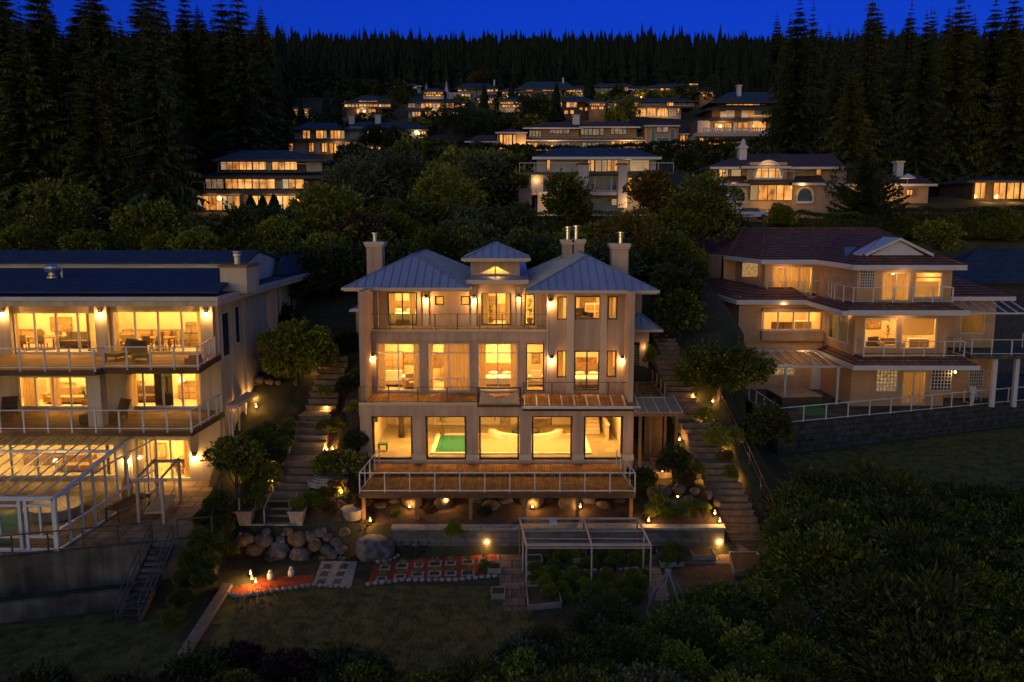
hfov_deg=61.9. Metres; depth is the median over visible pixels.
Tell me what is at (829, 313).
side window
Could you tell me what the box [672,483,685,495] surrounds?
boulder
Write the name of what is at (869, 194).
pine tree
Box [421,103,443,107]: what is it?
window
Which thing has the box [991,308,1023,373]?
wall
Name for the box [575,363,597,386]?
bed
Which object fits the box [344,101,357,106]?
window
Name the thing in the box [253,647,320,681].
shrub
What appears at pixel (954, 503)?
shrub
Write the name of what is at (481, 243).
bush
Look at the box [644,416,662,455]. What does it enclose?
timber gate
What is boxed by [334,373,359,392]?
shrub
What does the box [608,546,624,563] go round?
vegetable plant
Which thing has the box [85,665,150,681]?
shrub
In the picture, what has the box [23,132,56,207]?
conifer
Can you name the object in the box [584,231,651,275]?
bush
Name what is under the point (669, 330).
shrub
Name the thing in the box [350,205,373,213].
bush
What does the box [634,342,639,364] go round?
louvre window
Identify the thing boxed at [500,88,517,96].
hill house
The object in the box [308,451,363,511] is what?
pebbles
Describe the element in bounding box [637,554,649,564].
vegetable plant
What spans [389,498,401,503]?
boulder
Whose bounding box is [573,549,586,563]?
raised bed
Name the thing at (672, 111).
window
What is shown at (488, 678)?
shrub
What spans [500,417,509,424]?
framed picture
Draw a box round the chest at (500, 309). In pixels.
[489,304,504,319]
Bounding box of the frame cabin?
[444,78,450,92]
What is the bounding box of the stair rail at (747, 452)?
[719,393,775,511]
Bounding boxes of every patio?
[0,481,212,553]
[633,439,680,477]
[745,373,1023,420]
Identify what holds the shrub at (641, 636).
on the terrain at (282, 401)
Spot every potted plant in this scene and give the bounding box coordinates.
[80,385,86,405]
[438,417,445,434]
[489,301,494,321]
[526,298,532,322]
[885,320,890,337]
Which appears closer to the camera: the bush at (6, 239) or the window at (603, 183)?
the bush at (6, 239)
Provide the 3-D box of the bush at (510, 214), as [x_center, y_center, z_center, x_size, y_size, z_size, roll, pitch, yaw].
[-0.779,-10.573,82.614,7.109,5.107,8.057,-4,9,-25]
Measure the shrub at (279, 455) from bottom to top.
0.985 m
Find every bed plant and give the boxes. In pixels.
[222,499,238,513]
[233,498,254,514]
[239,472,266,490]
[242,491,266,510]
[258,419,278,431]
[259,447,274,463]
[271,431,280,443]
[303,490,323,505]
[311,500,322,509]
[315,498,338,514]
[317,464,340,476]
[317,485,333,498]
[327,475,346,493]
[328,408,344,417]
[328,415,346,432]
[334,487,345,496]
[338,438,356,450]
[339,391,347,398]
[347,397,360,412]
[349,368,359,376]
[632,481,656,491]
[643,502,660,509]
[643,503,661,517]
[656,505,668,517]
[667,484,682,496]
[670,481,686,488]
[670,500,690,515]
[677,496,698,509]
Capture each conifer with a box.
[0,0,23,63]
[0,1,49,165]
[0,20,76,213]
[0,63,31,164]
[1,0,26,55]
[14,0,26,30]
[19,0,65,111]
[19,0,73,164]
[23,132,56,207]
[42,5,69,92]
[49,0,141,175]
[55,41,134,212]
[57,0,112,123]
[62,14,75,45]
[69,0,98,58]
[71,45,136,187]
[75,0,115,56]
[103,12,135,117]
[111,0,210,214]
[112,16,130,62]
[118,28,129,66]
[119,0,152,85]
[123,0,204,195]
[125,0,157,102]
[135,0,213,182]
[138,12,199,190]
[169,0,223,173]
[189,6,214,104]
[189,7,208,43]
[190,0,263,174]
[190,13,218,82]
[205,0,279,173]
[207,15,218,43]
[219,7,254,88]
[239,61,276,149]
[246,30,295,149]
[248,8,287,69]
[249,53,271,147]
[279,24,295,78]
[751,0,831,153]
[762,14,783,72]
[765,19,784,63]
[774,14,794,78]
[795,3,828,149]
[811,36,855,153]
[814,26,824,63]
[817,58,888,173]
[820,29,844,114]
[822,53,850,139]
[825,21,835,51]
[830,4,901,173]
[841,29,850,49]
[842,28,858,86]
[845,0,896,161]
[846,30,857,72]
[850,5,901,129]
[854,7,870,61]
[879,8,895,86]
[882,14,957,186]
[884,0,919,168]
[890,8,943,144]
[898,15,916,60]
[904,0,992,190]
[923,9,947,72]
[936,4,953,59]
[939,0,981,113]
[942,18,962,74]
[948,16,993,138]
[953,0,1023,158]
[955,23,1023,179]
[968,14,982,49]
[983,0,1023,164]
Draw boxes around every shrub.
[0,656,75,681]
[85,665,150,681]
[155,639,233,681]
[155,657,219,681]
[194,661,236,681]
[203,667,270,681]
[212,636,269,673]
[237,461,267,475]
[243,424,276,448]
[246,194,257,210]
[251,479,272,495]
[252,461,284,484]
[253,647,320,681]
[256,195,267,210]
[263,444,287,462]
[267,194,279,209]
[276,434,294,448]
[277,661,337,681]
[278,301,299,323]
[279,416,298,430]
[288,495,308,509]
[310,447,352,475]
[310,637,358,681]
[315,419,331,430]
[316,384,333,396]
[317,658,403,681]
[332,328,358,350]
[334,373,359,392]
[334,644,398,681]
[336,489,352,498]
[339,449,373,474]
[340,426,368,447]
[350,493,373,506]
[360,520,371,530]
[389,508,401,517]
[401,665,448,681]
[417,645,507,681]
[421,503,437,513]
[429,663,499,681]
[444,519,462,536]
[466,663,537,681]
[476,504,492,517]
[477,559,493,572]
[487,628,555,678]
[490,645,551,681]
[519,618,568,649]
[521,661,590,681]
[530,630,616,677]
[561,588,644,644]
[561,662,616,681]
[567,658,605,677]
[568,609,638,644]
[584,620,634,662]
[597,656,626,676]
[600,622,677,673]
[605,657,686,681]
[605,665,636,681]
[630,464,659,485]
[637,606,677,644]
[643,342,658,362]
[644,600,723,631]
[644,608,689,638]
[648,638,715,681]
[649,320,681,343]
[649,490,669,505]
[649,639,691,664]
[653,587,730,611]
[655,613,727,672]
[664,504,687,518]
[670,467,699,483]
[684,578,771,625]
[689,669,723,681]
[691,510,697,518]
[692,406,717,422]
[692,462,705,473]
[694,621,726,657]
[695,615,766,670]
[697,501,711,512]
[701,424,735,446]
[706,665,774,681]
[716,449,734,461]
[720,604,765,636]
[721,465,740,478]
[722,644,790,676]
[724,661,783,681]
[726,425,746,442]
[737,396,796,446]
[740,575,781,609]
[741,564,772,584]
[745,656,796,681]
[752,462,854,515]
[752,521,899,622]
[752,598,837,655]
[754,515,866,589]
[755,579,797,620]
[757,500,845,548]
[762,202,800,225]
[762,477,844,514]
[762,489,834,540]
[766,627,833,676]
[767,607,841,649]
[768,659,820,681]
[770,639,859,681]
[786,498,897,536]
[792,561,934,661]
[796,560,918,640]
[799,456,905,501]
[809,495,881,519]
[835,613,1017,681]
[836,465,934,521]
[836,561,1017,673]
[839,530,915,572]
[853,487,963,536]
[854,520,906,543]
[858,516,978,575]
[869,535,990,610]
[898,645,1023,681]
[907,494,971,531]
[911,216,966,251]
[918,491,978,530]
[923,474,997,500]
[927,553,1023,609]
[936,624,1023,681]
[945,612,1023,680]
[956,504,1019,534]
[957,494,1013,525]
[967,482,1023,511]
[967,543,1023,580]
[977,491,1023,529]
[979,520,1023,549]
[997,582,1023,646]
[1002,615,1023,672]
[1009,535,1023,549]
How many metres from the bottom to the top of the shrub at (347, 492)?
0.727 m
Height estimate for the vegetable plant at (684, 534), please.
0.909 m
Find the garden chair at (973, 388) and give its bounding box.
[969,386,981,400]
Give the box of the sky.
[0,0,1023,45]
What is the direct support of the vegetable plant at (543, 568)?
on the planting bed at (566, 565)
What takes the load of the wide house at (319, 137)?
on the terrain at (282, 401)
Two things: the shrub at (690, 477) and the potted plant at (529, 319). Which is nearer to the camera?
the shrub at (690, 477)
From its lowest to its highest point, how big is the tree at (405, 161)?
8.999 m
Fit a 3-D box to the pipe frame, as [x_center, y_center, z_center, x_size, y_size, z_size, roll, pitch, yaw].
[3.618,10.769,43.803,6.501,2.195,3.867,0,8,0]
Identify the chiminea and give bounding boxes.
[121,457,133,498]
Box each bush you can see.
[0,224,36,249]
[4,206,39,227]
[4,222,60,249]
[11,219,43,228]
[55,227,109,249]
[71,201,109,231]
[87,209,119,232]
[91,229,122,249]
[108,223,153,249]
[139,230,174,249]
[152,218,185,236]
[164,224,228,249]
[171,211,221,238]
[179,212,207,229]
[218,218,277,253]
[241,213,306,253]
[254,204,291,220]
[281,194,338,218]
[289,201,350,243]
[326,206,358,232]
[326,238,366,278]
[332,215,402,250]
[347,198,404,222]
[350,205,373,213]
[356,233,412,274]
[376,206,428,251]
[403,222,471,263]
[422,196,461,226]
[433,206,467,219]
[433,224,487,248]
[436,213,504,244]
[448,201,485,220]
[448,235,494,265]
[473,206,530,239]
[490,227,561,269]
[492,203,523,218]
[500,225,560,251]
[547,224,596,250]
[578,219,617,244]
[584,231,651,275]
[633,249,679,278]
[643,206,698,243]
[649,251,709,282]
[651,225,711,267]
[707,218,741,236]
[736,216,752,226]
[885,212,924,237]
[937,212,966,227]
[959,216,983,237]
[978,203,1023,235]
[981,214,1022,241]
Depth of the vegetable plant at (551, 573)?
42.42 m
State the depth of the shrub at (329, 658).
34.03 m
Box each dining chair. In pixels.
[19,335,29,350]
[34,330,44,345]
[37,335,47,350]
[52,330,61,345]
[142,336,152,350]
[155,331,164,345]
[156,336,166,350]
[168,331,176,345]
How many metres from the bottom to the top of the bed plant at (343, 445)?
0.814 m
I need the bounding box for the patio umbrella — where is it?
[899,174,915,194]
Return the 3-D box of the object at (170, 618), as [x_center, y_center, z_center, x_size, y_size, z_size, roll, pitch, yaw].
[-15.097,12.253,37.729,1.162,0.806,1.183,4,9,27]
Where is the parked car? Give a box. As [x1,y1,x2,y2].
[732,207,767,219]
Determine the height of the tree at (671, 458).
3.446 m
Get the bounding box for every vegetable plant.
[527,559,542,572]
[528,569,544,584]
[536,572,553,584]
[538,565,551,576]
[540,581,559,598]
[542,553,550,560]
[543,570,555,580]
[546,557,563,570]
[546,563,560,580]
[552,540,567,559]
[552,549,568,560]
[554,579,572,596]
[558,572,566,580]
[562,590,576,602]
[563,571,579,589]
[565,549,576,561]
[566,564,581,575]
[568,546,581,562]
[576,576,591,589]
[577,589,593,601]
[579,556,590,566]
[580,569,594,580]
[586,554,599,568]
[596,546,607,558]
[598,566,614,582]
[603,556,613,563]
[606,557,618,571]
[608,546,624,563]
[616,576,633,592]
[623,566,641,576]
[626,551,638,562]
[630,571,648,587]
[633,580,644,590]
[636,588,644,601]
[637,546,649,558]
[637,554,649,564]
[640,568,649,576]
[658,547,674,565]
[663,540,676,550]
[672,542,684,555]
[672,550,684,564]
[677,524,689,539]
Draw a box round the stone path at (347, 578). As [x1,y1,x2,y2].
[313,561,356,586]
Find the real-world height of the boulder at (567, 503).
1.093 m
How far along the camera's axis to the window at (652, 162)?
97.09 m
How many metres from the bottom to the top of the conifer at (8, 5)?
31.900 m
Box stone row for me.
[527,567,637,573]
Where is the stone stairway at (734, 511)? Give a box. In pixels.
[650,354,763,545]
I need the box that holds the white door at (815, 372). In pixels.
[811,358,821,388]
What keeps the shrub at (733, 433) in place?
on the terrain at (282, 401)
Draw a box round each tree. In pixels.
[13,170,114,247]
[106,193,188,236]
[199,435,269,502]
[202,198,270,251]
[254,312,341,385]
[268,237,340,306]
[288,177,373,245]
[298,229,349,250]
[302,244,366,296]
[316,145,403,203]
[330,210,403,247]
[356,123,389,148]
[364,143,425,193]
[375,192,444,239]
[381,124,417,148]
[388,86,411,118]
[405,161,489,209]
[426,97,480,140]
[453,149,514,209]
[456,108,501,141]
[467,71,484,95]
[475,195,551,241]
[513,93,551,121]
[540,168,597,226]
[588,206,677,276]
[607,95,644,119]
[619,168,678,220]
[634,243,677,278]
[643,261,706,305]
[648,287,708,333]
[650,443,695,485]
[661,168,758,268]
[672,336,777,402]
[702,71,741,100]
[823,147,909,222]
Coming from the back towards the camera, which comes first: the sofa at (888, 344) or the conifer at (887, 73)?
the conifer at (887, 73)
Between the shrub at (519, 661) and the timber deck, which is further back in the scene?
the timber deck
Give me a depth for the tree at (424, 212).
83.67 m
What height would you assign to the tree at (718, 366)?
4.750 m
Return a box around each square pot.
[235,506,255,525]
[287,506,307,525]
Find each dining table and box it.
[20,335,62,349]
[147,336,176,350]
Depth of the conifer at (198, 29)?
144.05 m
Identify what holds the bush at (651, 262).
on the terrain at (282, 401)
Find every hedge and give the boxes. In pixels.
[467,141,654,155]
[526,209,677,231]
[652,136,766,161]
[767,208,865,226]
[857,204,1023,240]
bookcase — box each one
[37,378,49,398]
[385,351,403,373]
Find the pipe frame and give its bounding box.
[519,518,651,586]
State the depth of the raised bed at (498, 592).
40.97 m
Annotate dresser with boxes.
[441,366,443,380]
[585,303,598,317]
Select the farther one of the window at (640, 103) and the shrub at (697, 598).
the window at (640, 103)
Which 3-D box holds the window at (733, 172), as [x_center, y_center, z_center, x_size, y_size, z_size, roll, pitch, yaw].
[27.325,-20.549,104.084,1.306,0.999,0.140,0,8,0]
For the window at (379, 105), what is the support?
in the lookout house at (367, 105)
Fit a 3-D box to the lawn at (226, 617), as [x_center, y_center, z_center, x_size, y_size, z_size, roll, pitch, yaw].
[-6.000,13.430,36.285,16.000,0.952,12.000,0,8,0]
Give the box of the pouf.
[78,413,87,424]
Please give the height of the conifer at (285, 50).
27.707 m
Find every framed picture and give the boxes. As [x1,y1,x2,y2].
[50,317,72,330]
[60,382,74,386]
[154,443,166,457]
[184,381,195,383]
[185,322,196,330]
[404,353,412,363]
[433,353,443,366]
[489,296,497,303]
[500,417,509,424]
[531,353,539,362]
[534,419,550,424]
[576,357,596,362]
[580,298,595,307]
[866,320,881,328]
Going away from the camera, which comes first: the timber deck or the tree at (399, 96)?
the timber deck
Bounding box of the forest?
[58,23,1023,149]
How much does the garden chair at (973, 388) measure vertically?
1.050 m
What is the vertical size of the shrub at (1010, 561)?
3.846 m
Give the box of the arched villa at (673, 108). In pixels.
[606,98,698,118]
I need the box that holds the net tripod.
[643,568,685,619]
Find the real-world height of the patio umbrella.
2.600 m
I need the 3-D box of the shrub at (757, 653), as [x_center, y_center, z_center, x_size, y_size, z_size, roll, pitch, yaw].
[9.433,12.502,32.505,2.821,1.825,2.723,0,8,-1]
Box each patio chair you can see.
[400,541,411,556]
[417,541,428,556]
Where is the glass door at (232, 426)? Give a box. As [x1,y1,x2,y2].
[231,403,246,436]
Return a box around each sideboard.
[19,329,41,343]
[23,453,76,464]
[178,384,195,398]
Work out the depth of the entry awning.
50.78 m
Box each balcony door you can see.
[387,292,416,324]
[481,293,510,324]
[881,272,910,299]
[901,371,926,403]
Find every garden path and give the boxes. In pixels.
[497,554,527,609]
[624,542,749,599]
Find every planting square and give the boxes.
[375,571,387,580]
[378,560,390,569]
[393,570,406,579]
[395,558,408,568]
[410,566,424,576]
[413,557,423,566]
[427,565,441,576]
[428,556,441,566]
[445,555,456,565]
[445,565,456,575]
[461,554,473,564]
[461,565,474,575]
[478,553,489,563]
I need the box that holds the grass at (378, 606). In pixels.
[0,436,1023,681]
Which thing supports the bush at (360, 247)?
on the terrain at (282, 401)
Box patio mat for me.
[796,406,833,415]
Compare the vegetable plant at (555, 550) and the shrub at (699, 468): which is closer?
the vegetable plant at (555, 550)
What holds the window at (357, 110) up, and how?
in the lookout house at (367, 105)
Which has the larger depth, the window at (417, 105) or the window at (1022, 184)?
the window at (417, 105)
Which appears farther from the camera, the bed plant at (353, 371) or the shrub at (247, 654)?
the bed plant at (353, 371)
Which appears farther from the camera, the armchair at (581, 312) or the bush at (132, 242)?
the bush at (132, 242)
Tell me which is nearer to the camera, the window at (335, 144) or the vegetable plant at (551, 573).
the vegetable plant at (551, 573)
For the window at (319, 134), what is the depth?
185.46 m
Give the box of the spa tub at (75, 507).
[28,496,84,522]
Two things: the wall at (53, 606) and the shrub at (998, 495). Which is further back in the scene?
the shrub at (998, 495)
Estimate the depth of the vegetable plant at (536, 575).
42.20 m
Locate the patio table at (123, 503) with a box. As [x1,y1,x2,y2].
[103,493,150,522]
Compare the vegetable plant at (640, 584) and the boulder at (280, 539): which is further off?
the boulder at (280, 539)
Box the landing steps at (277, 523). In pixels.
[238,492,297,525]
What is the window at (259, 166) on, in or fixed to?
in the terraced house at (239, 177)
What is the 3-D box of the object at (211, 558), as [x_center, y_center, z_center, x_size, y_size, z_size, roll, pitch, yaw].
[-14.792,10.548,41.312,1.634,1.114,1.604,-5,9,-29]
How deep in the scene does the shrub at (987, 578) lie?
36.15 m
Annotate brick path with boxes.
[230,574,313,595]
[368,554,497,583]
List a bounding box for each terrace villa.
[594,83,635,94]
[647,83,699,93]
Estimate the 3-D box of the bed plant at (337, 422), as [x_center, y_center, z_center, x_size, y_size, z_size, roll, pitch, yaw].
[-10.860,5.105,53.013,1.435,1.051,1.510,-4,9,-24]
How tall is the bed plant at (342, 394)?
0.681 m
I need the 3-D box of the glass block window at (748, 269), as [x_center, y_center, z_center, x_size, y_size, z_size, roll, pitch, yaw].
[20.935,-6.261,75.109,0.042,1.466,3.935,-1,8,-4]
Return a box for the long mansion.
[465,114,688,150]
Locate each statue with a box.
[267,570,273,580]
[288,566,293,576]
[398,417,404,437]
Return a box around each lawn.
[0,604,192,681]
[207,586,534,681]
[779,426,1023,491]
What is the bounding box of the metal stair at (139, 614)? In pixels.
[114,525,174,622]
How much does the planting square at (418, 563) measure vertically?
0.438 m
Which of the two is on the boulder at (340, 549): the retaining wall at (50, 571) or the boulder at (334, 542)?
the boulder at (334, 542)
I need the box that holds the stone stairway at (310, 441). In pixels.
[269,356,349,502]
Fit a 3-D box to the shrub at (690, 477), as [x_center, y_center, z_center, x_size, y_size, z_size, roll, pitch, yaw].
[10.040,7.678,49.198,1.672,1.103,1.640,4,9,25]
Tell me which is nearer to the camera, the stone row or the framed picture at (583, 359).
the stone row
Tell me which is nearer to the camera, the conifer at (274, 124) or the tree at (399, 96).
the conifer at (274, 124)
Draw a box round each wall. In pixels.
[0,532,220,596]
[0,588,149,622]
[345,398,377,421]
[350,456,372,475]
[391,524,725,545]
[759,400,1023,454]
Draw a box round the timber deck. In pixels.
[359,449,635,519]
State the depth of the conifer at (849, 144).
123.86 m
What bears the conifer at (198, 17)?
on the terrain at (282, 401)
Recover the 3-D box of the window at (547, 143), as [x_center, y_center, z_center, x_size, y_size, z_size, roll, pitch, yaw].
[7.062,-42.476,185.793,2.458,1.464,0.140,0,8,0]
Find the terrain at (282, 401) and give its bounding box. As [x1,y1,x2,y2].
[0,89,1023,664]
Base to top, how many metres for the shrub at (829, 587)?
4.588 m
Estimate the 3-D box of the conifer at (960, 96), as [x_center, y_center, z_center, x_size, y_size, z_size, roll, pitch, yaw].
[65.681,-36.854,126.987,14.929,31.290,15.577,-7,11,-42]
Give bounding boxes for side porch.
[226,392,256,436]
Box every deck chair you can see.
[0,396,17,417]
[104,338,138,360]
[108,398,131,418]
[130,340,148,362]
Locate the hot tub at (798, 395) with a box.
[766,387,822,404]
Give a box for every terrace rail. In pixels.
[748,386,972,421]
[963,386,1023,405]
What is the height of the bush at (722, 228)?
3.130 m
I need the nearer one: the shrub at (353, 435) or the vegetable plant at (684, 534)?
the vegetable plant at (684, 534)
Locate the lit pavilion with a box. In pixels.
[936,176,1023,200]
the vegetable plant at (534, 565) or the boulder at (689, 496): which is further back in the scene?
the boulder at (689, 496)
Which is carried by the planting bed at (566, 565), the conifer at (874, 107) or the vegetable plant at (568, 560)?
the vegetable plant at (568, 560)
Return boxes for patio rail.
[0,522,152,555]
[176,477,222,539]
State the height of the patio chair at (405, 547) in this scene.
0.979 m
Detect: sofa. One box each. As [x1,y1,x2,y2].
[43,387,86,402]
[55,454,100,470]
[59,331,87,345]
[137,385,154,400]
[386,370,404,384]
[877,338,905,346]
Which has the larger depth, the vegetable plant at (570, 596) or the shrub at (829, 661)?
the vegetable plant at (570, 596)
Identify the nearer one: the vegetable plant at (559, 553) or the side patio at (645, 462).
the vegetable plant at (559, 553)
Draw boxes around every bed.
[304,367,379,522]
[347,470,691,524]
[395,301,415,321]
[486,363,509,386]
[487,562,501,573]
[491,586,505,599]
[524,554,647,606]
[526,584,561,610]
[527,554,542,565]
[527,574,538,584]
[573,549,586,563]
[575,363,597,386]
[642,487,713,523]
[656,549,684,567]
[671,564,741,599]
[689,549,715,559]
[728,551,760,576]
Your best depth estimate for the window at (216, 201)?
108.52 m
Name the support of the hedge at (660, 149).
on the terrain at (282, 401)
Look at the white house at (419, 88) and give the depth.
317.92 m
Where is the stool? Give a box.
[377,442,387,450]
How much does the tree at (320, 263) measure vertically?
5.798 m
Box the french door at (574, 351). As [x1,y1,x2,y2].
[574,351,599,389]
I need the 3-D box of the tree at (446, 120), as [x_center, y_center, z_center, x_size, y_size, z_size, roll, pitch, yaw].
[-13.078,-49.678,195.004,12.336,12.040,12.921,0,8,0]
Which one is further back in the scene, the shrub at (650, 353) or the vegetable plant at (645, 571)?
the shrub at (650, 353)
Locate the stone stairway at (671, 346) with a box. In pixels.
[650,332,680,358]
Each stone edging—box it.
[227,583,350,597]
[365,574,497,585]
[376,553,399,562]
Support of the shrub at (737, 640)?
on the terrain at (282, 401)
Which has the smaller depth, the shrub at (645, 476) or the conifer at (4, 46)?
the shrub at (645, 476)
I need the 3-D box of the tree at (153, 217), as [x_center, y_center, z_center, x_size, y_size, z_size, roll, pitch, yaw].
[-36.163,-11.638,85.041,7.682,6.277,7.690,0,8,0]
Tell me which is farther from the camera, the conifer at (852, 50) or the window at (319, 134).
the conifer at (852, 50)
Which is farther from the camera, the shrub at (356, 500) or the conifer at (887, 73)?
the conifer at (887, 73)
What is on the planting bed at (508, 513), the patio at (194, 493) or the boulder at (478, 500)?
the boulder at (478, 500)
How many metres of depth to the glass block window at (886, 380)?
65.12 m
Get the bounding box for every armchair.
[120,334,141,349]
[402,373,413,387]
[528,370,542,384]
[576,307,593,317]
[865,336,879,346]
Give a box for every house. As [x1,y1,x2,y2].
[0,250,310,480]
[191,150,343,212]
[286,114,432,152]
[292,105,315,121]
[341,96,397,117]
[341,225,665,468]
[405,99,469,117]
[408,84,423,92]
[421,88,446,98]
[446,80,498,101]
[474,94,496,110]
[497,98,522,112]
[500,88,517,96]
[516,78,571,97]
[518,148,673,215]
[560,96,589,119]
[562,86,584,95]
[585,99,607,119]
[626,86,653,97]
[686,85,792,145]
[689,139,846,221]
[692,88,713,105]
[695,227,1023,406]
[842,161,937,208]
[952,248,1023,307]
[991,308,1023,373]
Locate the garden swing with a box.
[131,458,183,524]
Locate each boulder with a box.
[235,532,254,546]
[245,543,261,555]
[253,375,264,383]
[255,534,273,547]
[261,528,271,534]
[264,378,274,384]
[265,556,277,560]
[268,541,290,559]
[275,379,281,384]
[276,535,285,542]
[283,527,292,535]
[287,531,306,546]
[289,546,311,560]
[305,530,315,541]
[308,540,322,551]
[315,527,326,537]
[318,555,326,559]
[320,544,332,554]
[322,533,332,541]
[326,549,338,558]
[330,537,341,546]
[335,544,347,554]
[339,527,349,536]
[355,534,395,561]
[373,501,386,508]
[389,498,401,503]
[401,498,423,509]
[423,498,431,502]
[433,498,452,509]
[472,498,485,502]
[483,498,500,509]
[497,498,513,503]
[519,498,544,508]
[558,498,575,509]
[579,498,598,503]
[596,500,610,508]
[614,498,625,502]
[647,487,659,497]
[660,486,671,495]
[669,499,677,504]
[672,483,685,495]
[681,494,693,504]
[689,487,699,495]
[703,489,712,499]
[713,499,720,506]
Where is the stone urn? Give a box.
[341,504,361,520]
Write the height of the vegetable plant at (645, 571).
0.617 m
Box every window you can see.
[0,443,114,476]
[12,312,96,353]
[17,376,86,407]
[111,310,201,352]
[129,439,191,479]
[133,373,201,407]
[197,195,239,209]
[205,179,223,188]
[220,162,252,169]
[220,311,229,357]
[225,179,251,188]
[234,305,239,344]
[252,162,297,169]
[252,179,303,188]
[252,195,299,208]
[302,131,310,138]
[308,142,313,151]
[316,131,326,138]
[321,143,326,151]
[329,143,333,152]
[330,131,344,138]
[334,143,344,152]
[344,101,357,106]
[356,109,366,113]
[358,100,377,106]
[372,416,412,458]
[376,343,419,390]
[378,101,390,106]
[408,103,414,107]
[410,131,419,137]
[412,111,420,116]
[415,103,420,107]
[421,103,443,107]
[426,416,466,458]
[427,343,469,390]
[435,296,443,304]
[447,93,453,98]
[461,296,469,304]
[477,343,517,390]
[479,416,518,458]
[500,134,502,148]
[503,134,511,148]
[513,134,516,143]
[525,294,534,324]
[526,343,543,390]
[527,142,537,146]
[529,130,541,136]
[532,416,571,458]
[539,142,549,148]
[542,177,547,191]
[547,160,550,170]
[549,129,569,133]
[551,142,570,145]
[551,160,576,171]
[557,296,566,319]
[557,350,566,377]
[566,90,581,91]
[566,102,576,107]
[575,296,600,318]
[580,128,603,134]
[582,142,604,146]
[584,416,622,458]
[587,160,594,171]
[589,176,594,190]
[591,198,610,205]
[595,160,607,171]
[595,176,611,190]
[606,350,616,376]
[607,160,617,171]
[608,296,617,319]
[610,128,626,134]
[611,176,616,190]
[611,198,616,205]
[629,160,649,171]
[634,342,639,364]
[636,108,645,116]
[640,103,658,104]
[647,108,655,116]
[650,160,655,169]
[651,129,654,145]
[656,127,668,132]
[656,137,668,144]
[657,108,667,116]
[669,108,676,115]
[670,129,674,144]
[674,103,689,105]
[679,135,684,145]
[714,123,723,130]
[719,170,728,176]
[720,112,725,117]
[724,123,731,130]
[726,104,759,105]
[726,110,734,117]
[726,186,746,202]
[730,170,741,175]
[733,122,747,130]
[741,110,747,117]
[742,263,757,276]
[749,185,792,200]
[752,121,765,131]
[753,110,766,115]
[753,160,783,179]
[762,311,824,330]
[772,267,812,294]
[773,364,794,374]
[790,170,804,171]
[796,186,813,203]
[816,170,821,174]
[827,312,848,343]
[860,270,874,286]
[864,318,897,347]
[876,370,897,391]
[900,318,937,348]
[905,190,912,194]
[914,272,942,297]
[930,370,951,390]
[960,311,985,333]
[968,370,983,388]
[973,183,985,198]
[992,183,1006,198]
[1006,183,1019,198]
[1019,183,1023,198]
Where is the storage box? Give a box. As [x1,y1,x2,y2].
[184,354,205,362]
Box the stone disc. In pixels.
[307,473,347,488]
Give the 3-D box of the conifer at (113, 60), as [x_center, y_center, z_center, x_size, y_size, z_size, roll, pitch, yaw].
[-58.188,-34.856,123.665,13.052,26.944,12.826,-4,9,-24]
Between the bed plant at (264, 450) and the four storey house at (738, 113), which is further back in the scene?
the four storey house at (738, 113)
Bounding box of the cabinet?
[906,338,928,346]
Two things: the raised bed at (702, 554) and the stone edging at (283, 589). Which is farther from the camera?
the raised bed at (702, 554)
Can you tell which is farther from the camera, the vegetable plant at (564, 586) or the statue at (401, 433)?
the statue at (401, 433)
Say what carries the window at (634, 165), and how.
in the pale house at (611, 172)
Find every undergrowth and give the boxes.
[193,74,787,206]
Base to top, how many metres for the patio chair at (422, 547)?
0.979 m
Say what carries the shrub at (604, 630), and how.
on the terrain at (282, 401)
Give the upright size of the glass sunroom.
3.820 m
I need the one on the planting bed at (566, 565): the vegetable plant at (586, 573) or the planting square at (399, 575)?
the vegetable plant at (586, 573)
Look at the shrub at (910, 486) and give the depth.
45.70 m
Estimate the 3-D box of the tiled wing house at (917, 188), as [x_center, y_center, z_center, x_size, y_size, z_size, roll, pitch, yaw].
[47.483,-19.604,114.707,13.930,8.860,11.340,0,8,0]
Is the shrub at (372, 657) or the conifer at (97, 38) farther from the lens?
the conifer at (97, 38)
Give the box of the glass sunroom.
[0,436,159,551]
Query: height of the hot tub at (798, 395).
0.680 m
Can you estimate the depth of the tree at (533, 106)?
207.53 m
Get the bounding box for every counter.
[122,329,183,344]
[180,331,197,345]
[771,322,791,328]
[794,320,811,328]
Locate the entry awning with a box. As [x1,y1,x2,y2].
[634,395,683,466]
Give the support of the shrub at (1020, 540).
on the terrain at (282, 401)
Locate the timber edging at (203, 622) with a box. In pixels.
[177,583,232,656]
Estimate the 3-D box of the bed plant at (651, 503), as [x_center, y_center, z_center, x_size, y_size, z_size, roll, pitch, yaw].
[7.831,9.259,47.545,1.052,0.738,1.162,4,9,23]

